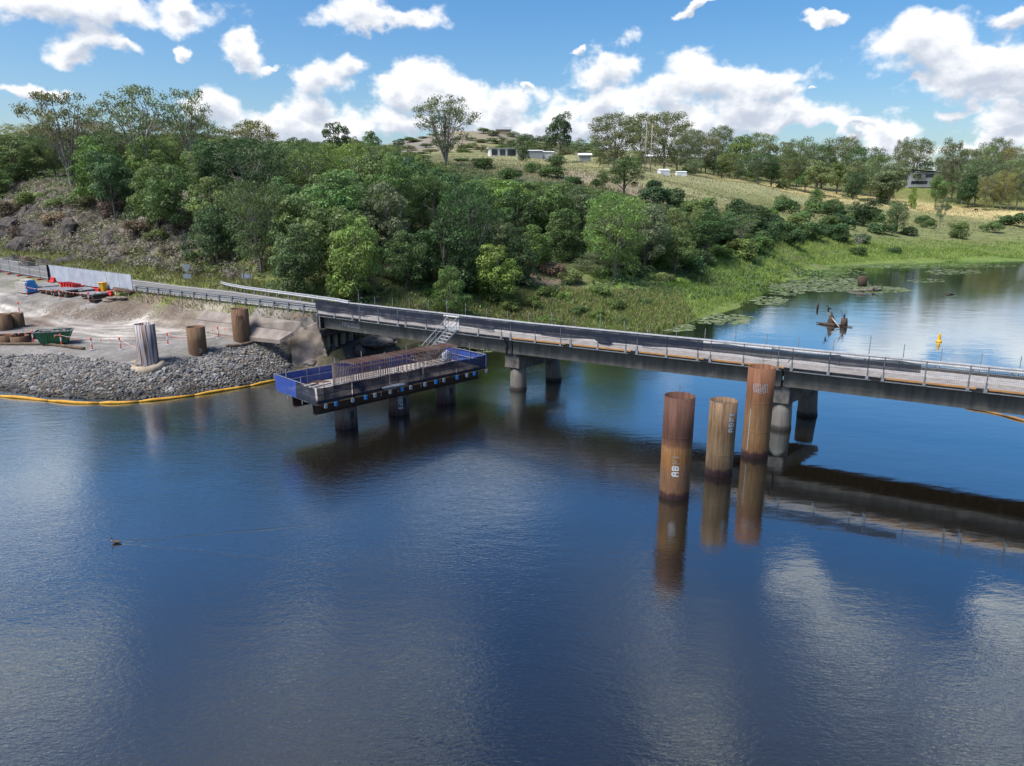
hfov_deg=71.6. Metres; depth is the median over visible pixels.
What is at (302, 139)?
dense tree
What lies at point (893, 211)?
fine leaved tree
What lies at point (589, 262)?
shrub
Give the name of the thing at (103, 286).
wheelie bin
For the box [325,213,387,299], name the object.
broadleaf tree
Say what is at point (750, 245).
thicket shrub
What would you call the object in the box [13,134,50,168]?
fine leaved tree
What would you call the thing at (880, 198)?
understorey tree
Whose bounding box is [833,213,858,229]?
thicket shrub
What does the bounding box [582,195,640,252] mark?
broadleaf tree
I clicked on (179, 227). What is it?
shrub
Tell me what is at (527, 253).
broadleaf tree
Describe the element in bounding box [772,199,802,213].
thicket shrub
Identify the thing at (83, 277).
temporary fence
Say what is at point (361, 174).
broadleaf tree
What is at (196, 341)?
land pile
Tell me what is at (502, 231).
broadleaf tree
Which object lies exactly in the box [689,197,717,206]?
thicket shrub
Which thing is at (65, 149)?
broadleaf tree
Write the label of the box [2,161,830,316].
undergrowth
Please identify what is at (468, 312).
shrub
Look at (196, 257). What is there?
shrub
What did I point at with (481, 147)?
distant tree
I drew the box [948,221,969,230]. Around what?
shrub
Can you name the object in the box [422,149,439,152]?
distant tree
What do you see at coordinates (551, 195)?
dense tree
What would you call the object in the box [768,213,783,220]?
thicket shrub
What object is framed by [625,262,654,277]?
shrub
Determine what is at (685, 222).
broadleaf tree
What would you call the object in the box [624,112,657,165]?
gum tree
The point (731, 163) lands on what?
ridge tree
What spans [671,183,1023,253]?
rank grassland
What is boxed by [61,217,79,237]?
rock
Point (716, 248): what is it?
thicket shrub
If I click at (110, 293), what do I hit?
water barrier
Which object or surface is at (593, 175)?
paddock grass
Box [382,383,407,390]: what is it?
grey sheet
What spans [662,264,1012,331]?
lily pads
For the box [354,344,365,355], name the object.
rock
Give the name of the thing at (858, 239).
dead tree
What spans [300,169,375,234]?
broadleaf tree
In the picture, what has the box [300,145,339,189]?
broadleaf tree
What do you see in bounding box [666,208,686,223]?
broadleaf tree
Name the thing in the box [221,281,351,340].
guard rail
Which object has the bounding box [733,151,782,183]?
ridge tree
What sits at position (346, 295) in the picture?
shrub
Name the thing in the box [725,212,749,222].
shrub
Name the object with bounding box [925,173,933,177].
window
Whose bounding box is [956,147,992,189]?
ridge tree
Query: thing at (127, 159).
broadleaf tree
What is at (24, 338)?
casing section
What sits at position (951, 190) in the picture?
understorey tree
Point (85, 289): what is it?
panel stack
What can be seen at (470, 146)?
distant tree
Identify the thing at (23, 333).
steel trough
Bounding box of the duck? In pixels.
[110,537,120,542]
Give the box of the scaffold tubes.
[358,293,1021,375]
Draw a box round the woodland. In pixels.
[631,154,1019,187]
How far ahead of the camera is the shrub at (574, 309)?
87.24 m
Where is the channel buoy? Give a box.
[935,333,941,341]
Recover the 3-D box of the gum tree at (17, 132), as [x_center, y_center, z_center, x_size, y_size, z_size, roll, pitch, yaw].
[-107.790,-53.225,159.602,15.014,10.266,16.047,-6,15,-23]
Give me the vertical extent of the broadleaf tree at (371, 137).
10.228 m
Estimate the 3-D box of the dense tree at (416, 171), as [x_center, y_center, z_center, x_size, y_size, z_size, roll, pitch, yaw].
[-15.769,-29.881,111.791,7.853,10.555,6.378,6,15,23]
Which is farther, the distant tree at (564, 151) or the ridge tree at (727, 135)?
the distant tree at (564, 151)
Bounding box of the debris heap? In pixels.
[102,296,126,301]
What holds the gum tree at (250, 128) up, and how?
on the ground at (92, 325)
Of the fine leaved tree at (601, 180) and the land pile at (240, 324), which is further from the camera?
the fine leaved tree at (601, 180)
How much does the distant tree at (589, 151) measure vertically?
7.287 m
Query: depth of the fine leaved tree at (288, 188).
87.34 m
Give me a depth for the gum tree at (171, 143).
152.24 m
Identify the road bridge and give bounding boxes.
[300,302,1023,430]
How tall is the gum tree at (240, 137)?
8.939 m
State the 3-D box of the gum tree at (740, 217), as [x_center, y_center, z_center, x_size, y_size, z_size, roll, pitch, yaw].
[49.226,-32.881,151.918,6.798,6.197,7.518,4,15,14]
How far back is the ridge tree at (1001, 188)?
340.64 m
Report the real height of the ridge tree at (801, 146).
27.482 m
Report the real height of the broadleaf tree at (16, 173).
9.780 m
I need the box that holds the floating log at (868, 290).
[848,284,882,291]
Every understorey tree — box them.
[632,157,648,165]
[681,166,700,173]
[698,155,714,172]
[711,158,733,176]
[732,169,747,176]
[742,169,764,181]
[761,160,783,186]
[777,165,798,184]
[793,172,810,191]
[828,161,846,193]
[841,172,866,199]
[876,167,897,203]
[928,173,948,208]
[946,170,960,198]
[957,172,982,206]
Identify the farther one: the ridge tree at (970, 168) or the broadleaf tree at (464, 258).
the ridge tree at (970, 168)
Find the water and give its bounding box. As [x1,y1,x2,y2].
[0,258,1023,765]
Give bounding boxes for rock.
[0,216,19,240]
[2,236,31,251]
[3,254,19,260]
[16,205,39,222]
[18,222,52,238]
[37,241,71,251]
[37,258,50,264]
[54,255,78,264]
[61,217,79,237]
[81,245,100,253]
[99,230,116,245]
[105,253,123,263]
[117,254,136,261]
[142,256,159,265]
[284,353,291,358]
[303,358,316,366]
[330,344,335,349]
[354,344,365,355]
[359,334,393,348]
[389,337,397,346]
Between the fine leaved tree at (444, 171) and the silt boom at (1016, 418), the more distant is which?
the fine leaved tree at (444, 171)
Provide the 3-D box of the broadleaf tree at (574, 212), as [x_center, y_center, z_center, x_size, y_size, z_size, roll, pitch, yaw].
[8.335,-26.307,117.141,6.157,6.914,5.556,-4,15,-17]
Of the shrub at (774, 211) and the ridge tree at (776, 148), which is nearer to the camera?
the shrub at (774, 211)
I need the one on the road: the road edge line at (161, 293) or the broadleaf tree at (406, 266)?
the road edge line at (161, 293)
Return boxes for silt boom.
[0,379,274,403]
[972,409,1023,420]
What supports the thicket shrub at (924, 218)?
on the ground at (92, 325)
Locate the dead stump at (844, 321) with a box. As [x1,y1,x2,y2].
[838,309,847,326]
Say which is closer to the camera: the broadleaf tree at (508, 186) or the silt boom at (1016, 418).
the silt boom at (1016, 418)
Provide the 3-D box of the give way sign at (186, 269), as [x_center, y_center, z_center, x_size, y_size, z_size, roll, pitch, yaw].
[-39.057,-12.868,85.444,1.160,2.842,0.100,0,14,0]
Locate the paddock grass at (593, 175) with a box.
[431,154,1023,229]
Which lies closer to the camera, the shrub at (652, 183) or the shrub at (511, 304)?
the shrub at (511, 304)
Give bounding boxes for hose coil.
[113,287,132,293]
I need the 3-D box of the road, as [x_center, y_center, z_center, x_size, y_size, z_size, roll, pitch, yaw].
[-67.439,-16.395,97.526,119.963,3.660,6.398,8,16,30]
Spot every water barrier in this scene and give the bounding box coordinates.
[49,277,56,281]
[71,283,80,287]
[106,290,113,295]
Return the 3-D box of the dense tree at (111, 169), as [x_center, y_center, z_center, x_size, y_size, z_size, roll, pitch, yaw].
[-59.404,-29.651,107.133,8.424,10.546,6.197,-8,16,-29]
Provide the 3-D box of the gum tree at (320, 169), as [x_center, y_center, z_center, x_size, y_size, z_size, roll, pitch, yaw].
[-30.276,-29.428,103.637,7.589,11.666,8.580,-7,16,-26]
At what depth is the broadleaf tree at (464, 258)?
84.75 m
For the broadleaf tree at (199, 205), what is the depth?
93.82 m
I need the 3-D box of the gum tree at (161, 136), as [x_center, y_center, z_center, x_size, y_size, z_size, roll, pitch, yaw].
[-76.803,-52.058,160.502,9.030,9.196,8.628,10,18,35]
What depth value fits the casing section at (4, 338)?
64.36 m
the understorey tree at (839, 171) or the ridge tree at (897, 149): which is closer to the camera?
the understorey tree at (839, 171)
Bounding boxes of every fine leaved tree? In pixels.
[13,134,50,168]
[72,135,119,176]
[184,139,216,186]
[251,176,310,239]
[364,153,421,232]
[406,174,460,239]
[421,223,449,258]
[430,265,472,318]
[436,167,452,175]
[455,204,492,251]
[466,219,499,246]
[522,223,551,234]
[529,181,547,190]
[567,186,598,220]
[596,169,608,188]
[604,156,644,193]
[886,200,909,232]
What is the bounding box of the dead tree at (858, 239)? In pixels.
[852,232,869,245]
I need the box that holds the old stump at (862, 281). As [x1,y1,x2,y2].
[858,275,866,286]
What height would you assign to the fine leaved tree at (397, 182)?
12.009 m
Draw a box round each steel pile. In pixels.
[659,390,695,500]
[705,397,737,477]
[741,346,775,458]
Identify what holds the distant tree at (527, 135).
on the ground at (92, 325)
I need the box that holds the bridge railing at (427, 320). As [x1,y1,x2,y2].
[315,300,1023,397]
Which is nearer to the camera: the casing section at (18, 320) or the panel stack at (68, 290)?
the casing section at (18, 320)
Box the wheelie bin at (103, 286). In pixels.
[98,282,106,291]
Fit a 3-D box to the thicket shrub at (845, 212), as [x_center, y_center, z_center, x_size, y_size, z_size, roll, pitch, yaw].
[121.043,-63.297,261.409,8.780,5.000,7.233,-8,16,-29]
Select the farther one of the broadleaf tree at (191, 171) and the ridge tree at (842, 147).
the ridge tree at (842, 147)
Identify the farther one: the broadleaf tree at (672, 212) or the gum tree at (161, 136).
the gum tree at (161, 136)
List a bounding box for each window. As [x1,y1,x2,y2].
[492,149,497,154]
[500,149,505,154]
[507,149,515,155]
[911,180,927,184]
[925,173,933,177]
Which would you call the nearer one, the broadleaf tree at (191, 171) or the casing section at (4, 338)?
the casing section at (4, 338)
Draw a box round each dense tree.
[83,149,141,218]
[215,136,239,149]
[270,140,303,171]
[287,137,308,143]
[302,205,368,280]
[321,122,350,146]
[386,144,401,153]
[401,158,432,215]
[482,177,543,212]
[498,178,526,186]
[529,180,574,230]
[540,183,564,202]
[542,111,571,155]
[660,224,700,274]
[689,208,726,248]
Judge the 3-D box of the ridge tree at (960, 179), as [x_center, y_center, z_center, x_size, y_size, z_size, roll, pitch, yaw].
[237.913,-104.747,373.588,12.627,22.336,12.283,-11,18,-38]
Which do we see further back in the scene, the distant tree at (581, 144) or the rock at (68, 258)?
the distant tree at (581, 144)
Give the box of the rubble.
[14,304,190,330]
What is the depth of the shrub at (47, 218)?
110.49 m
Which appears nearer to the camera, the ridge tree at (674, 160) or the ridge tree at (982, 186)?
the ridge tree at (982, 186)
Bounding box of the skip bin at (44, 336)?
[32,328,73,343]
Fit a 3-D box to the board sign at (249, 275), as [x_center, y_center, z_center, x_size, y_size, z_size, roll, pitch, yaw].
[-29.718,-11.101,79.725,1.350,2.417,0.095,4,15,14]
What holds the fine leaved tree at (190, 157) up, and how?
on the ground at (92, 325)
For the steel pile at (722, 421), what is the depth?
38.62 m
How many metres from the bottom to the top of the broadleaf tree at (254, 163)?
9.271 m
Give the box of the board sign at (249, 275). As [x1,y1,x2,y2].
[241,273,251,292]
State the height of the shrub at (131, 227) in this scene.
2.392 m
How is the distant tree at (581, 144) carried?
on the ground at (92, 325)
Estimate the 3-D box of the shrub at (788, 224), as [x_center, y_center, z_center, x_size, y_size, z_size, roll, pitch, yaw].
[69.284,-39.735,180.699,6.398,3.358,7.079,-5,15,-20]
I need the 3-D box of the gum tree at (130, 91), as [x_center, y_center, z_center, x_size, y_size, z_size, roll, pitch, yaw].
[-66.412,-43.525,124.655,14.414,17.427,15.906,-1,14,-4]
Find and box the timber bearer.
[311,382,330,387]
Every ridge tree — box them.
[667,148,692,170]
[685,159,703,175]
[687,131,722,172]
[705,150,722,173]
[708,124,734,173]
[717,152,744,178]
[722,134,755,178]
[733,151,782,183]
[743,132,778,176]
[763,141,794,182]
[777,152,812,188]
[778,136,821,185]
[803,144,838,186]
[804,159,837,187]
[820,136,863,189]
[838,160,868,196]
[841,146,888,194]
[864,154,896,200]
[864,160,910,204]
[893,137,915,174]
[898,137,936,181]
[921,161,948,177]
[934,136,968,201]
[952,163,976,204]
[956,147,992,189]
[959,157,998,204]
[970,142,1005,176]
[976,175,1000,209]
[979,163,1011,207]
[986,136,1015,172]
[991,169,1019,208]
[995,146,1023,169]
[995,159,1023,208]
[1004,166,1023,209]
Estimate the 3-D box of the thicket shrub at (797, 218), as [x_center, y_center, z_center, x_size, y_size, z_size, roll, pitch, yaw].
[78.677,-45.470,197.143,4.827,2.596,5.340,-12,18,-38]
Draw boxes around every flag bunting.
[5,332,133,347]
[28,287,112,294]
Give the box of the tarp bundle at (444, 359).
[442,350,450,362]
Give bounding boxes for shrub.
[0,199,22,216]
[5,226,21,237]
[13,191,44,206]
[19,256,37,265]
[31,236,53,246]
[40,211,66,225]
[41,196,68,209]
[63,195,98,208]
[96,202,123,217]
[118,246,139,256]
[119,220,150,236]
[120,192,137,204]
[142,229,170,241]
[157,245,178,256]
[169,223,190,233]
[183,251,202,262]
[204,265,219,272]
[335,288,353,298]
[347,281,370,291]
[421,288,439,298]
[453,279,477,293]
[457,310,479,318]
[470,157,493,167]
[474,278,501,292]
[482,290,508,301]
[497,167,522,179]
[498,298,520,311]
[512,272,536,286]
[519,294,540,308]
[523,162,541,172]
[526,259,547,267]
[535,286,558,296]
[536,164,564,177]
[536,314,555,323]
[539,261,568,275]
[545,318,566,324]
[554,291,571,300]
[557,270,583,283]
[564,176,582,185]
[568,305,589,315]
[573,251,619,275]
[586,309,604,319]
[588,283,614,297]
[589,179,605,186]
[604,299,626,309]
[612,317,627,323]
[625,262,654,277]
[637,186,669,203]
[637,298,651,304]
[645,179,662,187]
[651,254,673,268]
[652,204,673,209]
[655,272,675,281]
[656,187,685,207]
[672,248,707,274]
[673,277,690,287]
[680,200,705,212]
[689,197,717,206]
[692,245,713,266]
[703,256,716,264]
[711,245,726,256]
[713,247,734,257]
[722,235,748,245]
[723,238,758,259]
[724,198,751,209]
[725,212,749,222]
[734,214,767,231]
[736,250,757,259]
[744,230,771,245]
[749,227,773,238]
[749,236,774,253]
[753,221,781,238]
[762,207,777,213]
[762,216,784,231]
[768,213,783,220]
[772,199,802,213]
[774,220,798,231]
[775,179,788,189]
[777,229,805,247]
[786,215,806,223]
[786,229,805,241]
[792,211,810,220]
[793,221,824,238]
[801,208,814,216]
[803,197,833,213]
[818,215,842,228]
[818,223,850,237]
[830,232,851,241]
[832,204,850,214]
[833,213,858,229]
[840,213,857,223]
[849,246,867,254]
[852,234,871,242]
[866,220,898,234]
[867,213,885,222]
[887,246,901,253]
[897,226,918,235]
[914,215,934,223]
[916,219,936,227]
[947,229,970,239]
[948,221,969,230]
[978,221,1004,231]
[994,215,1015,224]
[1005,212,1023,224]
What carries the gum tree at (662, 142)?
on the ground at (92, 325)
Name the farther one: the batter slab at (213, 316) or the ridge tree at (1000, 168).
the ridge tree at (1000, 168)
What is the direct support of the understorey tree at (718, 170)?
on the ground at (92, 325)
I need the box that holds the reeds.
[580,228,1023,330]
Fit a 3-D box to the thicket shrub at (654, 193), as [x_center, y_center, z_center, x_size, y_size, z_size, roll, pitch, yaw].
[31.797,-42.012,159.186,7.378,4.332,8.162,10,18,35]
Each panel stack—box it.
[37,284,58,287]
[37,286,58,293]
[50,287,82,296]
[77,287,94,292]
[78,291,108,298]
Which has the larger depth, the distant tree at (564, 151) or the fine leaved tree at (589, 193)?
the distant tree at (564, 151)
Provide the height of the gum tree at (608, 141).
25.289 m
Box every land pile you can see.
[133,322,158,365]
[186,325,206,356]
[230,307,249,342]
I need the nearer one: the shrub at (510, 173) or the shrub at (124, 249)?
the shrub at (124, 249)
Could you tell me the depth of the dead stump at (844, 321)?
86.72 m
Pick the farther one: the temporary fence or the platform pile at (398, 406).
the temporary fence
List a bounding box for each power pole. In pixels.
[644,124,646,170]
[650,124,652,171]
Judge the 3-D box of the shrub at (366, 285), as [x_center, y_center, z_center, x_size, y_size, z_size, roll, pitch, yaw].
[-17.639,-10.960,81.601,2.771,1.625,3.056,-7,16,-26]
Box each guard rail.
[135,286,320,328]
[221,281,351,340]
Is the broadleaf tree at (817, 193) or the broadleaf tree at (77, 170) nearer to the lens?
the broadleaf tree at (77, 170)
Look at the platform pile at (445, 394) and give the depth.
53.14 m
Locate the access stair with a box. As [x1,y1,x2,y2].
[421,315,458,353]
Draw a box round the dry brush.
[0,176,271,278]
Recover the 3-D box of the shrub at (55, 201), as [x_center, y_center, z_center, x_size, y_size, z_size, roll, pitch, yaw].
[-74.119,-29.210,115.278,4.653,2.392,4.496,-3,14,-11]
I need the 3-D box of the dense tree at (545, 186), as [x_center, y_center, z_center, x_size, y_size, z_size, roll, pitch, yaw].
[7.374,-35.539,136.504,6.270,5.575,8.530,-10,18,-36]
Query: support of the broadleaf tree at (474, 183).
on the ground at (92, 325)
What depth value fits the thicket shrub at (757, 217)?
160.61 m
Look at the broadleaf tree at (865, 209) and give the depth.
228.40 m
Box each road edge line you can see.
[1,269,309,310]
[10,260,312,303]
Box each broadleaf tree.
[0,133,39,178]
[0,134,47,183]
[0,164,13,198]
[59,135,104,182]
[59,138,76,166]
[64,135,131,206]
[72,137,93,169]
[106,134,135,171]
[120,160,179,228]
[124,136,171,178]
[125,136,170,171]
[139,163,205,235]
[143,136,173,163]
[179,137,202,168]
[179,137,204,177]
[179,204,240,262]
[184,176,239,232]
[189,139,235,192]
[192,140,239,196]
[213,229,262,240]
[227,143,282,196]
[264,222,324,296]
[266,193,328,259]
[276,145,316,194]
[299,174,346,205]
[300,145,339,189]
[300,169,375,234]
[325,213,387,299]
[334,147,374,175]
[346,175,368,220]
[348,152,387,217]
[353,146,375,171]
[356,180,411,258]
[361,130,381,148]
[376,148,397,159]
[379,169,420,230]
[379,268,437,279]
[383,151,406,167]
[383,230,429,288]
[391,156,426,182]
[404,172,439,227]
[410,156,425,169]
[414,216,478,289]
[420,173,474,234]
[427,167,453,181]
[450,180,489,215]
[453,158,469,161]
[453,176,473,186]
[474,243,524,302]
[483,218,512,255]
[486,181,522,216]
[494,225,538,286]
[496,188,547,242]
[513,135,530,160]
[516,181,543,200]
[516,224,553,271]
[532,187,551,223]
[544,208,581,261]
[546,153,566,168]
[551,206,581,236]
[566,187,590,227]
[573,205,621,262]
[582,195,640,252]
[590,189,609,199]
[614,228,640,266]
[624,204,671,266]
[628,203,657,231]
[652,207,691,246]
[661,207,690,218]
[661,212,692,262]
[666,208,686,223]
[689,204,721,214]
[709,213,744,241]
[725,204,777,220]
[774,195,790,201]
[808,188,825,201]
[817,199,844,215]
[847,198,883,225]
[907,186,917,208]
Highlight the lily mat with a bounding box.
[456,346,491,352]
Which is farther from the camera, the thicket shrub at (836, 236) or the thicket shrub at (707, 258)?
the thicket shrub at (836, 236)
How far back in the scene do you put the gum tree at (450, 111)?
184.85 m
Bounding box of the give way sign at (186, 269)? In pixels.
[182,265,190,285]
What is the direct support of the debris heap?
on the ground at (92, 325)
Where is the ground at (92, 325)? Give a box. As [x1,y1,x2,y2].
[0,131,1023,398]
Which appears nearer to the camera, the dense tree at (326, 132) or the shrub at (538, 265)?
the shrub at (538, 265)
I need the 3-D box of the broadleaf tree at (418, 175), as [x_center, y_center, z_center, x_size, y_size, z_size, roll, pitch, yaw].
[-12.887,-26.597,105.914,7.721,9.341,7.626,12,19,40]
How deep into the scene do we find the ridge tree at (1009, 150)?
427.64 m
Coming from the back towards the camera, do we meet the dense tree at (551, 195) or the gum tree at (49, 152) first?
the gum tree at (49, 152)
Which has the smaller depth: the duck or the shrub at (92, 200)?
the duck
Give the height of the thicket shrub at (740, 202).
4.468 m
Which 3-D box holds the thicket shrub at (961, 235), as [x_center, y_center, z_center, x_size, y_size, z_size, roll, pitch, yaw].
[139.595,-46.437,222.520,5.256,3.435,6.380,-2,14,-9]
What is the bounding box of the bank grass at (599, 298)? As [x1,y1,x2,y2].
[383,256,695,332]
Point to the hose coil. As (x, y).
(129, 291)
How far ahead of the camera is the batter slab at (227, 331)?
67.14 m
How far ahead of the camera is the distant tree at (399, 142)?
860.70 m
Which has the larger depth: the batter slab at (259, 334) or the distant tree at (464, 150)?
the distant tree at (464, 150)
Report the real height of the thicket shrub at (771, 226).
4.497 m
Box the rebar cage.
[332,343,457,385]
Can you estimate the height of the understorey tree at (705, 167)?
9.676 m
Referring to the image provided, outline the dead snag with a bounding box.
[816,311,852,328]
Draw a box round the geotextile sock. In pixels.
[130,360,164,373]
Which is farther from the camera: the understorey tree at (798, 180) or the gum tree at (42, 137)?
the understorey tree at (798, 180)
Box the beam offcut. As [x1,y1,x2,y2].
[89,299,102,301]
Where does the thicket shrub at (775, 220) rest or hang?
on the ground at (92, 325)
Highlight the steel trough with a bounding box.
[13,332,35,338]
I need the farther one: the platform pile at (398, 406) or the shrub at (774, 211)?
the shrub at (774, 211)
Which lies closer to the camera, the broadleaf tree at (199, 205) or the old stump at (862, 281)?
the broadleaf tree at (199, 205)
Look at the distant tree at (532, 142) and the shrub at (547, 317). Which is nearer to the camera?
the shrub at (547, 317)
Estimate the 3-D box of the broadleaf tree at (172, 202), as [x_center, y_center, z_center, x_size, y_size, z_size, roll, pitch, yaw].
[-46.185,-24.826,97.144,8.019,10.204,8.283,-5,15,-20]
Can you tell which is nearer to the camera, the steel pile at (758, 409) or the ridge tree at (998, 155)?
the steel pile at (758, 409)
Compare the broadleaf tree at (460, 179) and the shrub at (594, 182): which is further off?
the shrub at (594, 182)
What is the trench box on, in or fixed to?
on the ground at (92, 325)
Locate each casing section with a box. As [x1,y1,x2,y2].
[0,313,13,330]
[0,333,13,342]
[9,334,29,342]
[11,312,24,327]
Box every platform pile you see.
[334,406,357,429]
[388,394,409,415]
[435,384,455,403]
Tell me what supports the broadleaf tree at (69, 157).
on the ground at (92, 325)
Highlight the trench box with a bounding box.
[15,279,37,292]
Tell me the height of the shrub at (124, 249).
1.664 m
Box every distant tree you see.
[392,140,404,145]
[400,145,418,150]
[404,137,417,141]
[418,143,433,147]
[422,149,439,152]
[456,144,473,148]
[456,148,473,152]
[473,145,487,151]
[477,128,492,132]
[485,137,506,143]
[486,130,499,135]
[495,144,511,146]
[504,139,519,146]
[505,131,520,136]
[517,133,532,136]
[527,140,541,148]
[530,135,542,142]
[531,144,557,150]
[541,141,558,148]
[555,141,580,155]
[557,148,574,154]
[573,138,586,148]
[574,144,598,152]
[584,140,605,156]
[585,148,602,156]
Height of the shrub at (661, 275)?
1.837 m
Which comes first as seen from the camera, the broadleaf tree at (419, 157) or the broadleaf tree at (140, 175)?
the broadleaf tree at (140, 175)
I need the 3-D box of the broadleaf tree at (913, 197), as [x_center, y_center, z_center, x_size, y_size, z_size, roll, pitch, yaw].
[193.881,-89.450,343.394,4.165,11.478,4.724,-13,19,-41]
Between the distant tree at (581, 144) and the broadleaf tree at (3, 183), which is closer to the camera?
the broadleaf tree at (3, 183)
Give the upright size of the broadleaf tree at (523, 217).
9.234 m
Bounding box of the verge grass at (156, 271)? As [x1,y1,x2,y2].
[0,241,365,352]
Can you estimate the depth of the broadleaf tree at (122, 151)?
144.18 m
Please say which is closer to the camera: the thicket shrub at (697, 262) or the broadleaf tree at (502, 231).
the broadleaf tree at (502, 231)
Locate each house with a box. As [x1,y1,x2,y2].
[486,147,517,156]
[496,127,511,134]
[904,168,940,186]
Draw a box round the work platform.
[274,340,487,414]
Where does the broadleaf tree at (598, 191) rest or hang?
on the ground at (92, 325)
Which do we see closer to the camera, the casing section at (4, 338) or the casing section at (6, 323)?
the casing section at (4, 338)
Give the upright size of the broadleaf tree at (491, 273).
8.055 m
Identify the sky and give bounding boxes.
[0,0,1023,175]
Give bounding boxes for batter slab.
[190,320,232,336]
[196,310,231,323]
[249,316,300,334]
[249,326,293,343]
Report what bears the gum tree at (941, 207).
on the ground at (92, 325)
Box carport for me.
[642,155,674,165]
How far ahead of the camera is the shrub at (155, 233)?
97.45 m
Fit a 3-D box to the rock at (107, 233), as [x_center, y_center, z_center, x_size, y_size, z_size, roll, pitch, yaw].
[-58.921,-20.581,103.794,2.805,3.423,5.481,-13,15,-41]
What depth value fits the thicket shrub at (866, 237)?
193.14 m
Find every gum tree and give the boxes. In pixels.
[0,123,61,166]
[8,90,107,188]
[23,130,61,162]
[33,131,63,176]
[59,120,119,140]
[80,83,176,155]
[94,130,125,158]
[128,115,189,157]
[140,133,176,156]
[153,88,212,173]
[156,133,182,167]
[156,135,198,170]
[168,119,244,167]
[209,136,293,224]
[216,178,288,272]
[226,119,278,143]
[230,135,248,140]
[272,140,307,151]
[277,140,329,195]
[315,141,373,187]
[366,142,385,154]
[371,146,412,157]
[406,94,482,162]
[432,182,506,273]
[558,182,581,193]
[581,190,651,277]
[587,111,639,166]
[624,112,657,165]
[637,110,694,168]
[651,202,667,212]
[675,127,706,172]
[687,208,723,242]
[730,215,759,236]
[933,198,950,233]
[940,182,951,203]
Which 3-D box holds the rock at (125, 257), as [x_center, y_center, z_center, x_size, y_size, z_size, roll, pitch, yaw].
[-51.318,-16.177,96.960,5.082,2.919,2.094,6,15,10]
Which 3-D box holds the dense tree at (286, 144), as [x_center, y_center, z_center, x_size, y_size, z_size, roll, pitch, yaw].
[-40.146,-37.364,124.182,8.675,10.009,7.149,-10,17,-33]
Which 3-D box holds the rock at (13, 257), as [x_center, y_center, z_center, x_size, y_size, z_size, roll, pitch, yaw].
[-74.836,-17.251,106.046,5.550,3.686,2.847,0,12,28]
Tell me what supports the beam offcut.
on the ground at (92, 325)
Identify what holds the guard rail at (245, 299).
on the ground at (92, 325)
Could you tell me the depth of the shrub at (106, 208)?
107.99 m
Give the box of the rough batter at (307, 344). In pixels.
[290,322,327,366]
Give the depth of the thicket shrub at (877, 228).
216.93 m
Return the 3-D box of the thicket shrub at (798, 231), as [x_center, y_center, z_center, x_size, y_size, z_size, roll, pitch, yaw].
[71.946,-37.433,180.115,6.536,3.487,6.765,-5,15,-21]
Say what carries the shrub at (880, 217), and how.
on the ground at (92, 325)
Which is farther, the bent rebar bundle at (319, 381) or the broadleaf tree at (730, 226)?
the broadleaf tree at (730, 226)
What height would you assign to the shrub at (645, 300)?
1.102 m
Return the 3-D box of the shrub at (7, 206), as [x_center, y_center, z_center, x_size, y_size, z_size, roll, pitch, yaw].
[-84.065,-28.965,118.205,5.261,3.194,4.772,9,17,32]
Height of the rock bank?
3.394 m
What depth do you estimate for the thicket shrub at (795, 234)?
169.76 m
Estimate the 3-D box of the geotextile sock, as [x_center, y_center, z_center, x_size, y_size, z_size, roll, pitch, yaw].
[-30.139,-1.165,58.333,2.838,1.130,1.999,0,14,0]
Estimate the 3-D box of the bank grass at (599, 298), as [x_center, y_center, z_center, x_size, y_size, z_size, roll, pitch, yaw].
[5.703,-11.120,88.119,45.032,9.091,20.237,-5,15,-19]
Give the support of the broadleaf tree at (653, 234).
on the ground at (92, 325)
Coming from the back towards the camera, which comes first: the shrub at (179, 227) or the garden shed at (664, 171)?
the garden shed at (664, 171)
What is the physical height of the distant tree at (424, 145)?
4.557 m
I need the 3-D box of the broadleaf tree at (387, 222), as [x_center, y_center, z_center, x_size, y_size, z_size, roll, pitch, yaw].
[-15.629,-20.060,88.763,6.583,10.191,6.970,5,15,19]
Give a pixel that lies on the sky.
(880, 73)
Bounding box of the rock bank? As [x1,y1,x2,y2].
[0,342,295,399]
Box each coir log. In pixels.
[0,342,84,349]
[226,304,278,346]
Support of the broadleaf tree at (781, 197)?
on the ground at (92, 325)
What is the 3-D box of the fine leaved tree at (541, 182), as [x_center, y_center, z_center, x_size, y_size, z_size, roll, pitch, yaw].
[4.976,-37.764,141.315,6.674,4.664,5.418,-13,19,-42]
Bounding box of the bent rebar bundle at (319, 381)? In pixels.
[303,380,330,384]
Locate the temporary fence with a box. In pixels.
[0,257,134,292]
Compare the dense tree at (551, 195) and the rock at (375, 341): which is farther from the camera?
the dense tree at (551, 195)
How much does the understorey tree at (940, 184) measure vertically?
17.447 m
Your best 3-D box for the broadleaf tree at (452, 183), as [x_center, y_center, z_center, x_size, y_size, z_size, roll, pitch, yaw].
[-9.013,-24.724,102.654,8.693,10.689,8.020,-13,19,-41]
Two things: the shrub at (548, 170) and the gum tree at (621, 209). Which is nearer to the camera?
the gum tree at (621, 209)
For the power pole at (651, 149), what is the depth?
292.73 m
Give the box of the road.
[0,258,316,311]
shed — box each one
[518,150,542,158]
[543,151,553,158]
[577,153,591,160]
[657,169,669,175]
[675,171,686,175]
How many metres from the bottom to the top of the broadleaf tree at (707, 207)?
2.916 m
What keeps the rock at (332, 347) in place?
on the ground at (92, 325)

